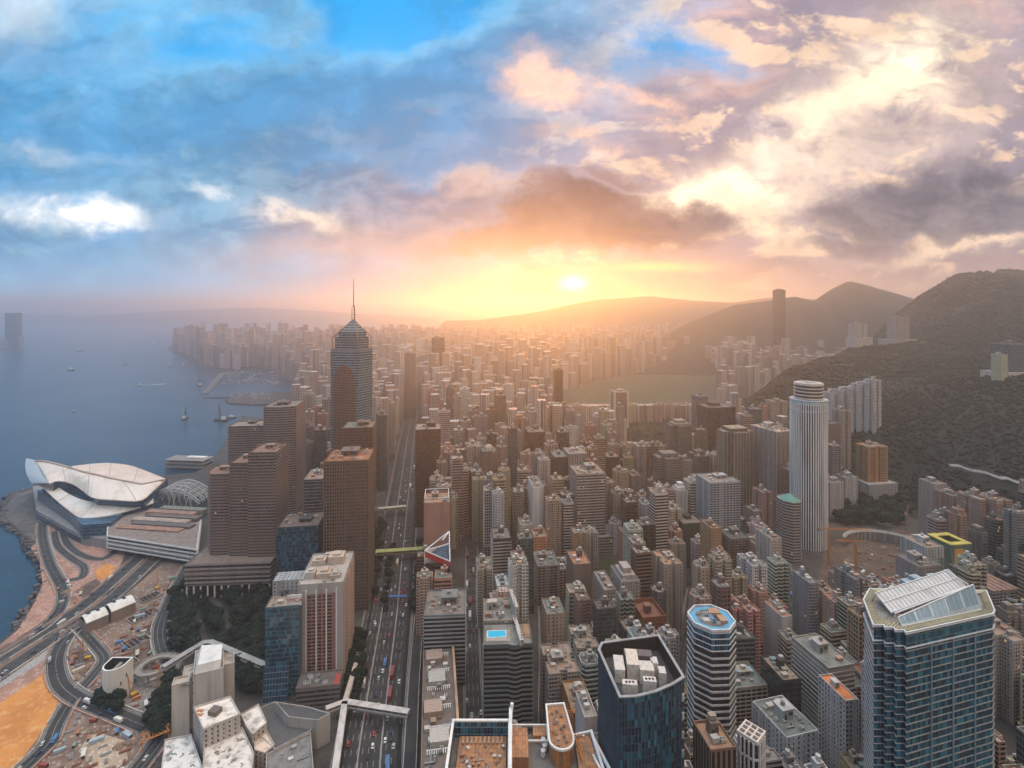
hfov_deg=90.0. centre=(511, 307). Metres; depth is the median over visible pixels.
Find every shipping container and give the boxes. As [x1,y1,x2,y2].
[38,762,48,767]
[89,717,97,722]
[115,727,118,735]
[132,694,140,700]
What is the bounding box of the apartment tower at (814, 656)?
[791,633,855,728]
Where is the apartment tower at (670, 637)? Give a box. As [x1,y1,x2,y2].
[655,624,679,667]
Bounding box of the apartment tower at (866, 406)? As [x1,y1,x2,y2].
[858,380,869,432]
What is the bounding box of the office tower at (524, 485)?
[519,480,526,514]
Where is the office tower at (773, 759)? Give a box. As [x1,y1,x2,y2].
[766,745,781,767]
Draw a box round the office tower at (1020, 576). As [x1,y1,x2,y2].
[1017,554,1023,603]
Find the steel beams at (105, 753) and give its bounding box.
[99,750,110,757]
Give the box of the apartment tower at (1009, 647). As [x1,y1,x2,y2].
[994,615,1023,725]
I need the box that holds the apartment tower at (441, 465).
[437,456,445,477]
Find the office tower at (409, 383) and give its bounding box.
[404,349,415,418]
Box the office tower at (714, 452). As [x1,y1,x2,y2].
[711,450,715,472]
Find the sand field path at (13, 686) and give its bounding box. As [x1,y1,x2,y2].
[0,661,45,702]
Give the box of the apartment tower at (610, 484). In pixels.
[605,476,615,523]
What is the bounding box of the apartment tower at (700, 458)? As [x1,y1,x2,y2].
[688,448,709,474]
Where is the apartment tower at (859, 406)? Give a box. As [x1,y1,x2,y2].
[851,382,862,431]
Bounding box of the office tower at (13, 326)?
[5,313,21,347]
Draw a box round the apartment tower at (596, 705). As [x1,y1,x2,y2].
[595,700,597,731]
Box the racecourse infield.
[577,378,700,403]
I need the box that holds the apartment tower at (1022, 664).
[1019,656,1023,725]
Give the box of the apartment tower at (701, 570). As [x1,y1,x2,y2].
[692,556,709,593]
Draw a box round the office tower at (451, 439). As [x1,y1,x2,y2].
[450,435,452,445]
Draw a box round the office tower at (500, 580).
[494,573,507,590]
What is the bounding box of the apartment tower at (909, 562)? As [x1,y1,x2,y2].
[895,550,941,577]
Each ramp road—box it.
[50,530,89,581]
[57,531,118,560]
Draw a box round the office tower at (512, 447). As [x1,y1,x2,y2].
[507,423,517,489]
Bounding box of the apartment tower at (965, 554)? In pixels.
[957,550,969,562]
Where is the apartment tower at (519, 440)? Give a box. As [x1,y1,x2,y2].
[518,429,520,466]
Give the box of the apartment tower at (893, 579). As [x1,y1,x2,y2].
[881,575,899,585]
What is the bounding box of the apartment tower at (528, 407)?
[525,404,535,416]
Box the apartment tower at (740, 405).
[739,399,741,412]
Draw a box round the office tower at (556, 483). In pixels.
[550,472,563,495]
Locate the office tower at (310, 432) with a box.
[306,421,314,468]
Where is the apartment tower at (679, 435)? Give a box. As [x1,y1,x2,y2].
[666,418,691,458]
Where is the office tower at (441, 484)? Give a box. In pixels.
[437,478,450,556]
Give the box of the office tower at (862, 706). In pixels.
[861,660,863,753]
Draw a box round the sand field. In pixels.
[0,675,57,767]
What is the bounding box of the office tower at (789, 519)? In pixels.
[776,493,801,563]
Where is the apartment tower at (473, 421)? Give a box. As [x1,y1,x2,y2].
[471,415,475,427]
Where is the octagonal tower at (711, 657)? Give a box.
[687,604,735,741]
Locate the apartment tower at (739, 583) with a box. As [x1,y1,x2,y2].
[732,566,747,597]
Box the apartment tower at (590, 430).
[584,422,597,440]
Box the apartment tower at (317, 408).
[312,405,321,426]
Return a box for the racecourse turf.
[565,375,714,403]
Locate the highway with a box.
[330,409,420,767]
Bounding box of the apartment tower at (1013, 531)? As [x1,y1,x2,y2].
[1003,502,1023,575]
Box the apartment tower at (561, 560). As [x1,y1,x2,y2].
[556,556,565,597]
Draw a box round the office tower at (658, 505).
[649,484,667,551]
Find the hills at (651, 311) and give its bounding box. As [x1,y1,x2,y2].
[440,296,815,333]
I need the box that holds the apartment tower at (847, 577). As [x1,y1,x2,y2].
[833,562,868,598]
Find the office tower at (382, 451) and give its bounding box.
[378,410,387,490]
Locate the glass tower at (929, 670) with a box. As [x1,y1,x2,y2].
[863,569,994,767]
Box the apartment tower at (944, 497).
[933,487,956,509]
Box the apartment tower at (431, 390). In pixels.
[428,387,435,416]
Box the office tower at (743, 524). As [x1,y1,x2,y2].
[741,515,745,533]
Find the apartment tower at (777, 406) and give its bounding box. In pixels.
[765,398,787,424]
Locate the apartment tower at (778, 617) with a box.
[765,599,791,655]
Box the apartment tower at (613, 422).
[609,419,617,431]
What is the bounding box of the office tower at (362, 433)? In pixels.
[342,419,375,530]
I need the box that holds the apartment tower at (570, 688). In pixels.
[562,679,594,732]
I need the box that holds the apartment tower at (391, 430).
[389,399,394,459]
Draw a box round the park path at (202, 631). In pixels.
[193,596,234,640]
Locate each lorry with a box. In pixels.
[50,733,58,745]
[56,618,65,625]
[83,697,90,704]
[108,707,117,714]
[113,716,122,723]
[362,676,366,687]
[383,657,386,667]
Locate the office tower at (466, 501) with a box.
[463,463,470,536]
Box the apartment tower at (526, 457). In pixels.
[520,449,531,470]
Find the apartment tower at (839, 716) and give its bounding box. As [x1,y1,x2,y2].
[818,673,859,767]
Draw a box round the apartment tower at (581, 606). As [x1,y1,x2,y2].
[573,587,590,626]
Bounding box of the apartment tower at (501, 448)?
[496,441,506,475]
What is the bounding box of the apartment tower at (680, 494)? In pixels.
[671,481,687,512]
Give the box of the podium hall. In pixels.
[107,505,207,561]
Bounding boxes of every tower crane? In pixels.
[817,524,871,564]
[835,537,867,569]
[904,505,908,534]
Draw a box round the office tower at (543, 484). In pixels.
[540,481,545,528]
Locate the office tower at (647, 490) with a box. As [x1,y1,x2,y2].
[646,482,655,500]
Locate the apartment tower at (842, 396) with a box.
[833,387,846,409]
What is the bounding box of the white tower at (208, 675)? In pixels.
[172,644,234,737]
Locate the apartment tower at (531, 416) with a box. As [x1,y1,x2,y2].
[527,408,536,425]
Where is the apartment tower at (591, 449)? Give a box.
[585,443,596,457]
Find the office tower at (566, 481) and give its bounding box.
[562,474,569,491]
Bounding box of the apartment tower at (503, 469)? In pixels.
[498,462,509,531]
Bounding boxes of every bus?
[386,754,389,767]
[388,685,391,701]
[390,665,393,679]
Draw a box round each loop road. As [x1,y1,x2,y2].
[45,623,145,733]
[72,628,110,687]
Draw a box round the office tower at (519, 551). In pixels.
[510,545,524,557]
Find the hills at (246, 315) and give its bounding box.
[0,308,438,323]
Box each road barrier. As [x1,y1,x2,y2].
[0,523,54,647]
[0,525,71,656]
[0,554,135,652]
[0,556,147,664]
[0,556,149,666]
[0,558,161,680]
[12,702,59,767]
[32,697,80,767]
[43,622,132,732]
[67,611,142,713]
[71,629,95,688]
[89,630,112,686]
[126,562,184,767]
[149,590,183,767]
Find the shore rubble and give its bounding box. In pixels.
[0,487,45,629]
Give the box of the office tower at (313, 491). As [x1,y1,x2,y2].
[304,468,322,512]
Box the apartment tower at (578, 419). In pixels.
[576,411,580,438]
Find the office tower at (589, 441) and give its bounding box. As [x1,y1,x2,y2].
[584,437,592,446]
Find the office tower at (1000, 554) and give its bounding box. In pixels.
[996,543,1003,565]
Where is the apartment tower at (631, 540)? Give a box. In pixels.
[627,534,645,565]
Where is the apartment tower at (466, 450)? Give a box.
[465,437,474,463]
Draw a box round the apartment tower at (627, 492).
[621,488,637,526]
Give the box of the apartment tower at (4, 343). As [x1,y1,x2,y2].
[0,339,8,347]
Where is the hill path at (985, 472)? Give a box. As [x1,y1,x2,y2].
[948,463,1018,483]
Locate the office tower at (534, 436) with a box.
[525,424,544,451]
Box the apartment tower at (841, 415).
[832,406,850,469]
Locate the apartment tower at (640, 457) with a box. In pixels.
[635,440,646,491]
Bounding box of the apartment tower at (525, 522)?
[517,514,533,532]
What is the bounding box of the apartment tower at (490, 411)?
[485,406,495,430]
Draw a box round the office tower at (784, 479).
[781,463,788,493]
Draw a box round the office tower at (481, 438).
[476,432,485,446]
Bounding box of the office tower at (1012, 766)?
[1000,764,1023,767]
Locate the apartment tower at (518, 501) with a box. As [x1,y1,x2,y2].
[512,483,523,549]
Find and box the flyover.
[403,610,421,767]
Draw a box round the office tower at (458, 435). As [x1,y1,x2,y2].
[454,426,462,446]
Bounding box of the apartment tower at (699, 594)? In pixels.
[689,583,710,608]
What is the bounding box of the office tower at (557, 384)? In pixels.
[553,368,562,402]
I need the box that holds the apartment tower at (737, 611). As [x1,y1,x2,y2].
[731,594,743,627]
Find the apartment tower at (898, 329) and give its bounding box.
[878,316,921,344]
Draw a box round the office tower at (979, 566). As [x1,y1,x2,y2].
[962,553,986,589]
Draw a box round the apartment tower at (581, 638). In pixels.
[568,624,598,664]
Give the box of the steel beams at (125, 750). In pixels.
[119,747,131,754]
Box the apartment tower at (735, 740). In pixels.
[733,734,736,767]
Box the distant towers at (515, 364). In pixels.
[172,322,845,465]
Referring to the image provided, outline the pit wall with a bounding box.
[843,529,901,545]
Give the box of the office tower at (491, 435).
[486,429,496,447]
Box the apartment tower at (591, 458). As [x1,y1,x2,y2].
[585,454,598,465]
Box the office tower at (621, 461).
[620,454,623,467]
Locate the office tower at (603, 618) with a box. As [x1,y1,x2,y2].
[593,595,614,644]
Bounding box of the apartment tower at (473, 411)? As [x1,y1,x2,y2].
[469,407,477,419]
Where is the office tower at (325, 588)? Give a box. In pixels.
[297,550,353,674]
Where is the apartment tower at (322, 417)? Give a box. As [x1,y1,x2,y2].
[317,410,328,441]
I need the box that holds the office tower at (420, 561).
[417,545,427,571]
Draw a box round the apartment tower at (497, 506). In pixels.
[492,487,503,526]
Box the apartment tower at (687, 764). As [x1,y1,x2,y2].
[684,760,692,767]
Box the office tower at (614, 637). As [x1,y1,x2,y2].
[605,634,620,640]
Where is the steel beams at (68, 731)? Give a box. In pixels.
[64,729,74,734]
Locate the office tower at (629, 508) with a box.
[622,494,636,526]
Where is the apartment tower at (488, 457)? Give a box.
[481,440,496,474]
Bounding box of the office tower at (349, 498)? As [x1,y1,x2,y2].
[323,446,374,610]
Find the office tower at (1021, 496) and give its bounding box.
[1018,490,1023,509]
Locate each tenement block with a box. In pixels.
[416,567,432,640]
[512,719,520,726]
[570,522,587,556]
[584,526,598,567]
[608,516,620,553]
[611,598,615,633]
[629,403,636,422]
[636,489,645,497]
[647,476,652,485]
[649,582,666,623]
[653,402,662,422]
[661,402,666,419]
[666,403,673,418]
[668,537,685,586]
[669,522,682,539]
[684,729,692,765]
[689,405,690,423]
[690,533,699,580]
[746,516,754,533]
[748,581,768,655]
[769,593,787,611]
[779,748,803,767]
[822,588,841,622]
[837,647,856,662]
[854,591,866,605]
[866,576,878,588]
[981,556,1001,575]
[994,732,1006,767]
[1014,603,1021,615]
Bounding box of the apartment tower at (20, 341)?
[17,336,23,347]
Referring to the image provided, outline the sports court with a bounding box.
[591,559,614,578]
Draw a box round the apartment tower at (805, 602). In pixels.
[792,566,818,635]
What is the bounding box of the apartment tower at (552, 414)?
[552,402,560,432]
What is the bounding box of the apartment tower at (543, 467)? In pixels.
[537,453,549,495]
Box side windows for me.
[343,556,353,674]
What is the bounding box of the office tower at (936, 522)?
[927,510,946,535]
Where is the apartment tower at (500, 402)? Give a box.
[495,391,505,423]
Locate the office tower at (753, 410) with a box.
[747,404,760,423]
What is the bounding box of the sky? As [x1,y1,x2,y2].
[0,0,1023,313]
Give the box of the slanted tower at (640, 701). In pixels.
[598,634,684,767]
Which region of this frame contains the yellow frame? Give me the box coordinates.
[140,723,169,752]
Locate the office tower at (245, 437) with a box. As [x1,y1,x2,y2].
[228,419,263,464]
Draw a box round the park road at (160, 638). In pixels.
[129,562,186,767]
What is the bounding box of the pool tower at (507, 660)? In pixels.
[483,589,532,733]
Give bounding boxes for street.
[463,546,482,718]
[538,606,542,723]
[680,588,690,685]
[773,521,791,614]
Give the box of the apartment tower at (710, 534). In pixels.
[700,517,721,562]
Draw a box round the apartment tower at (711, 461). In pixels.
[705,450,713,472]
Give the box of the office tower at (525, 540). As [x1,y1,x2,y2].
[517,529,534,613]
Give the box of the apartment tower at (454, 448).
[453,444,458,454]
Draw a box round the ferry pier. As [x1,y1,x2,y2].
[164,455,214,469]
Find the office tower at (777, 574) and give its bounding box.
[767,552,788,612]
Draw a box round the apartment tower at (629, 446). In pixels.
[624,441,634,469]
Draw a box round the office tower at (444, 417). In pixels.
[438,407,449,444]
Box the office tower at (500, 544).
[490,525,510,591]
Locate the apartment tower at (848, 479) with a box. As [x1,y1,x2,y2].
[835,470,857,504]
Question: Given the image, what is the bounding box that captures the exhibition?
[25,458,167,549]
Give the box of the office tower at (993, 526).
[984,511,1003,560]
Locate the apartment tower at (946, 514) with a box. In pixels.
[944,508,950,532]
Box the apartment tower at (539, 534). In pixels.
[531,525,547,550]
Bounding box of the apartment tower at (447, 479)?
[444,477,450,482]
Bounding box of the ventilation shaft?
[102,657,132,700]
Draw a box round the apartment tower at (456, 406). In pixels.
[453,393,460,419]
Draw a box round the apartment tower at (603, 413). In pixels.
[598,407,608,434]
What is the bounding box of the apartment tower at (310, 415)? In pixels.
[306,408,314,424]
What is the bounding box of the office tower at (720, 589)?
[710,573,730,613]
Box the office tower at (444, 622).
[423,588,465,685]
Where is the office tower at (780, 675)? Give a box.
[761,654,800,712]
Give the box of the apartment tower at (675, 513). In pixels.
[669,500,682,526]
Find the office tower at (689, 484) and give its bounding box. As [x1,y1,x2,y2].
[683,475,695,515]
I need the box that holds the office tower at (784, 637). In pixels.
[777,628,796,666]
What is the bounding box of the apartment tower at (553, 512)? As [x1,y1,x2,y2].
[545,492,561,555]
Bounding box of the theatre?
[161,696,274,767]
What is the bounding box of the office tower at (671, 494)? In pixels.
[663,483,674,500]
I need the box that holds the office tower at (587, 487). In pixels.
[569,462,612,553]
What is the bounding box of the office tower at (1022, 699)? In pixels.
[1020,673,1023,725]
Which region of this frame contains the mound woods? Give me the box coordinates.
[627,418,688,443]
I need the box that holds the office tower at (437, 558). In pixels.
[424,531,449,589]
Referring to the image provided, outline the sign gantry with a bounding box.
[388,595,406,601]
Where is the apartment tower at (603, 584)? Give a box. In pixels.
[593,570,616,600]
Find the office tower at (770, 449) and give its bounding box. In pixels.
[751,421,788,518]
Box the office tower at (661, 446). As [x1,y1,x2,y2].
[655,440,665,449]
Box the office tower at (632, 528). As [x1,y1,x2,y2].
[623,520,642,560]
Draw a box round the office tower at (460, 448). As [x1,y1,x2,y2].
[456,443,464,461]
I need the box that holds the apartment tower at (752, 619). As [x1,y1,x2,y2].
[733,594,760,675]
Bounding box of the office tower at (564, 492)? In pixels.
[559,487,573,501]
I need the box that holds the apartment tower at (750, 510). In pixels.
[744,504,761,521]
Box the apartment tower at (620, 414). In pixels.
[616,402,624,443]
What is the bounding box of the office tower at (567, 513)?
[561,494,573,555]
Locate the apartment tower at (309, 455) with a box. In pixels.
[306,439,313,475]
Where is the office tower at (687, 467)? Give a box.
[682,454,691,482]
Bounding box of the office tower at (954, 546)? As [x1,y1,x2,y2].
[927,532,971,570]
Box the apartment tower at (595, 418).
[592,413,597,425]
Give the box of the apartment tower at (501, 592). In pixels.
[493,586,508,597]
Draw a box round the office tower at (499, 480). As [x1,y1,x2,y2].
[492,473,505,526]
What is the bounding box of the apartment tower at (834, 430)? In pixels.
[828,419,840,444]
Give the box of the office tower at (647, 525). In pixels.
[636,516,655,551]
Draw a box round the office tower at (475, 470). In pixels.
[470,463,481,536]
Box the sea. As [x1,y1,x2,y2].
[0,314,519,640]
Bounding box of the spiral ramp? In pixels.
[134,652,181,686]
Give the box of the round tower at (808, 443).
[789,381,828,551]
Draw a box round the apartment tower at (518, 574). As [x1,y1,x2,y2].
[508,553,528,621]
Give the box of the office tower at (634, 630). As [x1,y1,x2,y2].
[627,619,646,637]
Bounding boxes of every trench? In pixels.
[120,632,151,650]
[126,606,160,624]
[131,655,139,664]
[137,590,162,602]
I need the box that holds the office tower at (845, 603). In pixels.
[837,591,857,629]
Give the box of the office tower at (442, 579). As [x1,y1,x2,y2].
[434,564,451,589]
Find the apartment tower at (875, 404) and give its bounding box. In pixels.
[865,376,880,432]
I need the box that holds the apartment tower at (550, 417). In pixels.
[549,402,555,432]
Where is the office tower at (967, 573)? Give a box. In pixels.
[958,560,979,589]
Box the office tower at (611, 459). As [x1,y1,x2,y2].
[605,451,618,478]
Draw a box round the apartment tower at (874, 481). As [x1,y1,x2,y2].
[856,440,897,499]
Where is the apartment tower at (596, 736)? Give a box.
[592,732,597,760]
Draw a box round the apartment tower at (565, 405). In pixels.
[562,401,570,426]
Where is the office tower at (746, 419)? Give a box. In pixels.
[739,410,752,429]
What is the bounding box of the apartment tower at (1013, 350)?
[980,339,1023,376]
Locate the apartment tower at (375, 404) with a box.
[372,395,377,420]
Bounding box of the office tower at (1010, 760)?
[1006,757,1015,763]
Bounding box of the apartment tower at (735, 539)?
[721,525,749,569]
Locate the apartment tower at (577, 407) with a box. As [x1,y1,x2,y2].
[571,403,581,433]
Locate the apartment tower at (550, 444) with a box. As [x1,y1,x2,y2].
[544,439,557,458]
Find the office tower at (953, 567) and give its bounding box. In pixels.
[948,560,963,576]
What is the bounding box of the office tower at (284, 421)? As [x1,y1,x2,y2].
[263,400,305,512]
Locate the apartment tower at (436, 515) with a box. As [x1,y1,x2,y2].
[424,488,449,547]
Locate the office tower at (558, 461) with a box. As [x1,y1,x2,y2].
[550,449,566,475]
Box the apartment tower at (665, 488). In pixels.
[653,482,668,538]
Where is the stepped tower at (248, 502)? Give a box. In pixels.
[184,443,288,597]
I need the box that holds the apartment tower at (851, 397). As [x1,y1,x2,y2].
[842,385,855,432]
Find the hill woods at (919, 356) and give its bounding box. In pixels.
[742,268,1023,512]
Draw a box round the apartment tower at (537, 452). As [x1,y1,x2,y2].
[532,448,542,475]
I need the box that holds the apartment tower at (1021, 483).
[1019,478,1023,489]
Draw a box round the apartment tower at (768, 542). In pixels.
[755,526,781,563]
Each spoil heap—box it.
[60,590,70,594]
[74,588,84,593]
[74,675,83,681]
[84,661,95,669]
[85,724,101,734]
[112,742,125,751]
[125,736,139,746]
[126,632,137,639]
[148,600,157,605]
[151,680,160,687]
[161,583,170,587]
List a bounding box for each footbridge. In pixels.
[161,639,264,671]
[325,699,344,718]
[332,700,347,767]
[343,652,359,699]
[343,698,409,723]
[375,546,422,560]
[378,505,405,515]
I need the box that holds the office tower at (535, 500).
[527,476,543,527]
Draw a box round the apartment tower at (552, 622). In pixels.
[541,596,564,645]
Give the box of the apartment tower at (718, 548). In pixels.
[710,545,730,558]
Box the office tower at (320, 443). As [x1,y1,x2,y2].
[315,425,326,468]
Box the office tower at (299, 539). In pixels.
[277,511,322,572]
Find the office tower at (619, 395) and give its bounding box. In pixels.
[609,389,628,427]
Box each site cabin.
[53,746,65,754]
[72,665,84,674]
[80,747,86,759]
[89,734,103,745]
[122,730,132,738]
[135,613,144,618]
[135,649,138,657]
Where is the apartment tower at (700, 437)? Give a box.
[694,425,706,452]
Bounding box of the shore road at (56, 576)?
[0,522,70,654]
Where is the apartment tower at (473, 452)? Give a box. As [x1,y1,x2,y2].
[467,439,480,466]
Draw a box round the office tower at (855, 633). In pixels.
[847,602,863,662]
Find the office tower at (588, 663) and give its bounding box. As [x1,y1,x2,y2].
[578,648,597,707]
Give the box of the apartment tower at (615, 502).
[610,487,623,520]
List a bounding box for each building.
[296,668,342,707]
[421,645,458,767]
[575,690,596,740]
[635,597,665,629]
[693,711,735,767]
[735,661,767,727]
[752,695,818,765]
[839,748,863,767]
[840,640,846,651]
[855,677,860,734]
[868,573,880,583]
[987,573,1017,606]
[991,352,1007,380]
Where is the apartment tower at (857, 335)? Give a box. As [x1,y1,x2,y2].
[846,322,872,347]
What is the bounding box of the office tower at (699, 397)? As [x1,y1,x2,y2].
[691,392,707,432]
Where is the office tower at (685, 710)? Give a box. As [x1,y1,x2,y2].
[684,683,687,737]
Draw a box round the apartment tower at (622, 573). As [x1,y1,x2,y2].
[610,561,639,598]
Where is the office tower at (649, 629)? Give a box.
[641,622,655,634]
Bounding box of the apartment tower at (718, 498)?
[696,472,740,529]
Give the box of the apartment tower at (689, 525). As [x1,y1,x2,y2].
[679,513,699,568]
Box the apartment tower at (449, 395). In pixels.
[446,384,453,419]
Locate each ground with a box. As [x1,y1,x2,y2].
[0,316,1018,767]
[0,543,55,648]
[0,648,50,686]
[4,559,182,767]
[48,526,124,610]
[73,647,94,677]
[79,733,127,767]
[81,579,100,598]
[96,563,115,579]
[123,677,154,710]
[128,604,161,677]
[177,589,272,658]
[818,529,918,583]
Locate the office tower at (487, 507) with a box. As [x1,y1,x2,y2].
[483,482,491,555]
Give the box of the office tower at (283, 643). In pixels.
[262,570,305,703]
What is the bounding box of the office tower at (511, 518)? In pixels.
[510,499,512,547]
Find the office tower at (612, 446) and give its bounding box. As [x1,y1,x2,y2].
[607,438,619,464]
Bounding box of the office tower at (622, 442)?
[620,441,623,457]
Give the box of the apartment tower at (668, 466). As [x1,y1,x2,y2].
[653,450,682,487]
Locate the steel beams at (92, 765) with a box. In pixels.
[84,762,97,767]
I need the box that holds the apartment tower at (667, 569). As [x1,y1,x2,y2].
[652,550,682,636]
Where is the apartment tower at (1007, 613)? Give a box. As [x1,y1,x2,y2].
[994,601,1023,637]
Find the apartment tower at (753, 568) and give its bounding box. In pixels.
[737,552,766,587]
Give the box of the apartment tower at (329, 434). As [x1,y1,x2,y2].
[328,427,330,441]
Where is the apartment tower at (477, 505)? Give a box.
[472,472,483,541]
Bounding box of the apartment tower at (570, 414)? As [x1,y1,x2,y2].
[565,406,575,425]
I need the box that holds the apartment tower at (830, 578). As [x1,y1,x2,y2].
[828,570,833,588]
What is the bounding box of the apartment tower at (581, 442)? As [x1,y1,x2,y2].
[579,437,586,445]
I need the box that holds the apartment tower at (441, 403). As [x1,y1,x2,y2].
[440,397,443,409]
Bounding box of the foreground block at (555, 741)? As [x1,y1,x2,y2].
[445,702,610,767]
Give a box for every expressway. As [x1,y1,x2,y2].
[0,554,145,663]
[0,556,159,678]
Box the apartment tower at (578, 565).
[566,546,590,597]
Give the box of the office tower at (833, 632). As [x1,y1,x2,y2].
[819,618,846,648]
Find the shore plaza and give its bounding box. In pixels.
[5,490,40,540]
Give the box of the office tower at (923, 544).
[900,533,943,569]
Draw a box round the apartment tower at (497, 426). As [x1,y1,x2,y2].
[495,422,505,435]
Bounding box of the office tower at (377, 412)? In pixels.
[376,409,385,485]
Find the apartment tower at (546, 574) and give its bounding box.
[534,549,559,605]
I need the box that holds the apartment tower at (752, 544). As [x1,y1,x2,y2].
[747,535,754,554]
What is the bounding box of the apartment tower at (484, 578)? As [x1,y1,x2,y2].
[476,553,492,628]
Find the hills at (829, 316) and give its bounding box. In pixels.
[633,281,913,375]
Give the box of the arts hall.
[260,701,329,767]
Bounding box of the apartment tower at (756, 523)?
[750,516,765,534]
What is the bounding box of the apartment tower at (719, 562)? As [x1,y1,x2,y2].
[708,550,732,593]
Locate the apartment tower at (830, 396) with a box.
[824,389,837,420]
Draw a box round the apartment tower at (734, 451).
[716,425,752,514]
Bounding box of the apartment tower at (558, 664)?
[539,641,580,723]
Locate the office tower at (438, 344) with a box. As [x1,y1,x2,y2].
[432,336,444,365]
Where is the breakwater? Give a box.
[201,373,224,393]
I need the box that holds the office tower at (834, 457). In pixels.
[828,441,841,475]
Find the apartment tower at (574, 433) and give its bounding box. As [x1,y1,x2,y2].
[565,423,578,446]
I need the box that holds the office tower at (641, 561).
[631,540,651,597]
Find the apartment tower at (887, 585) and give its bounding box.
[878,582,897,587]
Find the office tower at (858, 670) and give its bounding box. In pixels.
[855,658,861,681]
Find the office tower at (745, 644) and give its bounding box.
[735,621,755,668]
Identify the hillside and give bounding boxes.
[746,279,1023,519]
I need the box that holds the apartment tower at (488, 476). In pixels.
[484,472,494,485]
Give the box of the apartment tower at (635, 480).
[629,469,641,493]
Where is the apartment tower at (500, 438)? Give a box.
[497,435,504,444]
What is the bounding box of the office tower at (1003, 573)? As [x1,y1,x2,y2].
[994,566,1017,586]
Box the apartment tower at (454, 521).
[451,490,457,549]
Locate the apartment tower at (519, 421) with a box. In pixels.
[513,414,524,451]
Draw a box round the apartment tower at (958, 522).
[949,505,967,540]
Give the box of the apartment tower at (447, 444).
[442,442,452,458]
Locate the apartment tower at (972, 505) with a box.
[956,487,987,526]
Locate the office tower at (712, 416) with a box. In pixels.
[697,401,735,451]
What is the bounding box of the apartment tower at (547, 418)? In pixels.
[546,405,548,431]
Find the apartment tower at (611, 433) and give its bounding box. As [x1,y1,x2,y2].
[607,428,617,442]
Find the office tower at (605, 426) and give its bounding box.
[601,419,611,451]
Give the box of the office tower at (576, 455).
[563,446,586,474]
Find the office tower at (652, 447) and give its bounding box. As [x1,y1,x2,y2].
[646,441,658,477]
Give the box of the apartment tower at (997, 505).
[976,490,1012,515]
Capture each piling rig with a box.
[81,638,91,659]
[127,675,138,697]
[155,570,158,589]
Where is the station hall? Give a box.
[79,595,135,632]
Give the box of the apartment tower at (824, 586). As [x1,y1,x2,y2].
[818,580,833,635]
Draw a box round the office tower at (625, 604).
[616,586,634,637]
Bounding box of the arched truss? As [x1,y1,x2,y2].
[155,479,207,516]
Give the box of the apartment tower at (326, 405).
[322,396,330,426]
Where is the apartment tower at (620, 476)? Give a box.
[612,465,628,489]
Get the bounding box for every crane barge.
[181,407,187,419]
[214,406,227,420]
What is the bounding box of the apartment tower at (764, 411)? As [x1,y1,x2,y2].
[758,403,767,422]
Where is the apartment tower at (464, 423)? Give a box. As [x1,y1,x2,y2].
[459,417,470,447]
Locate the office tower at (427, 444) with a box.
[415,420,440,526]
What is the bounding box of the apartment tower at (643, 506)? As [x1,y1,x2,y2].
[638,495,648,518]
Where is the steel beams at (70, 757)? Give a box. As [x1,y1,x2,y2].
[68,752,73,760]
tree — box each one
[89,693,101,704]
[93,685,103,694]
[97,699,105,705]
[98,691,107,701]
[102,699,111,708]
[110,687,127,700]
[110,700,124,711]
[141,706,158,721]
[141,709,159,726]
[146,698,161,709]
[147,686,166,700]
[147,711,166,729]
[149,723,166,739]
[158,703,171,709]
[159,694,171,706]
[160,673,173,684]
[160,708,171,720]
[164,669,178,678]
[165,618,179,628]
[165,684,171,695]
[166,585,180,594]
[166,600,179,611]
[166,624,182,637]
[166,635,184,651]
[167,608,179,619]
[169,596,175,602]
[179,577,190,589]
[186,635,200,648]
[189,594,198,601]
[195,587,205,594]
[201,604,213,614]
[209,618,223,631]
[211,607,224,615]
[214,630,229,639]
[216,635,229,643]
[219,587,228,595]
[228,585,239,593]
[228,613,238,622]
[233,640,246,647]
[234,652,248,662]
[235,645,245,651]
[235,660,243,666]
[235,665,252,683]
[236,585,245,593]
[241,676,257,692]
[243,660,254,668]
[247,625,262,638]
[247,632,264,644]
[247,643,256,651]
[248,585,255,592]
[248,597,263,611]
[248,621,262,630]
[248,649,259,655]
[250,614,264,624]
[250,665,264,680]
[250,681,258,693]
[251,593,261,600]
[252,654,263,667]
[254,582,268,590]
[254,641,264,654]
[256,604,265,611]
[256,680,262,691]
[258,586,272,596]
[260,593,270,603]
[343,672,349,681]
[345,666,352,672]
[347,656,354,665]
[347,671,356,680]
[348,648,354,659]
[349,692,358,699]
[352,633,358,643]
[352,653,366,665]
[353,665,367,679]
[353,676,363,684]
[353,685,361,692]
[354,626,362,634]
[355,640,366,650]
[357,629,367,639]
[374,585,379,593]
[375,530,381,539]
[375,566,381,573]
[377,538,383,544]
[378,520,386,526]
[380,595,388,604]
[384,561,391,566]
[384,569,393,576]
[408,595,416,603]
[409,601,416,611]
[416,537,423,544]
[831,509,845,521]
[842,509,852,518]
[842,518,852,526]
[844,498,851,504]
[844,504,852,508]
[849,509,858,520]
[853,517,863,525]
[857,497,872,505]
[858,491,864,497]
[858,511,867,519]
[864,508,878,522]
[864,515,874,521]
[876,512,892,526]
[879,496,888,500]
[892,513,906,523]
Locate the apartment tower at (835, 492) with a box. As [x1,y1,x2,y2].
[828,476,843,515]
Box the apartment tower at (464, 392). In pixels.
[460,386,468,418]
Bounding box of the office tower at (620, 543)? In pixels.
[618,522,627,563]
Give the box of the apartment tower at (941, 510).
[933,507,946,517]
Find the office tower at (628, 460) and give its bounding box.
[623,451,632,469]
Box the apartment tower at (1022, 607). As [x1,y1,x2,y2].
[1021,599,1023,616]
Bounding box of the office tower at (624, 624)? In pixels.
[619,616,633,638]
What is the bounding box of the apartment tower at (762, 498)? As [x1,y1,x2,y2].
[752,484,772,530]
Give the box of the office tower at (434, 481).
[429,472,442,492]

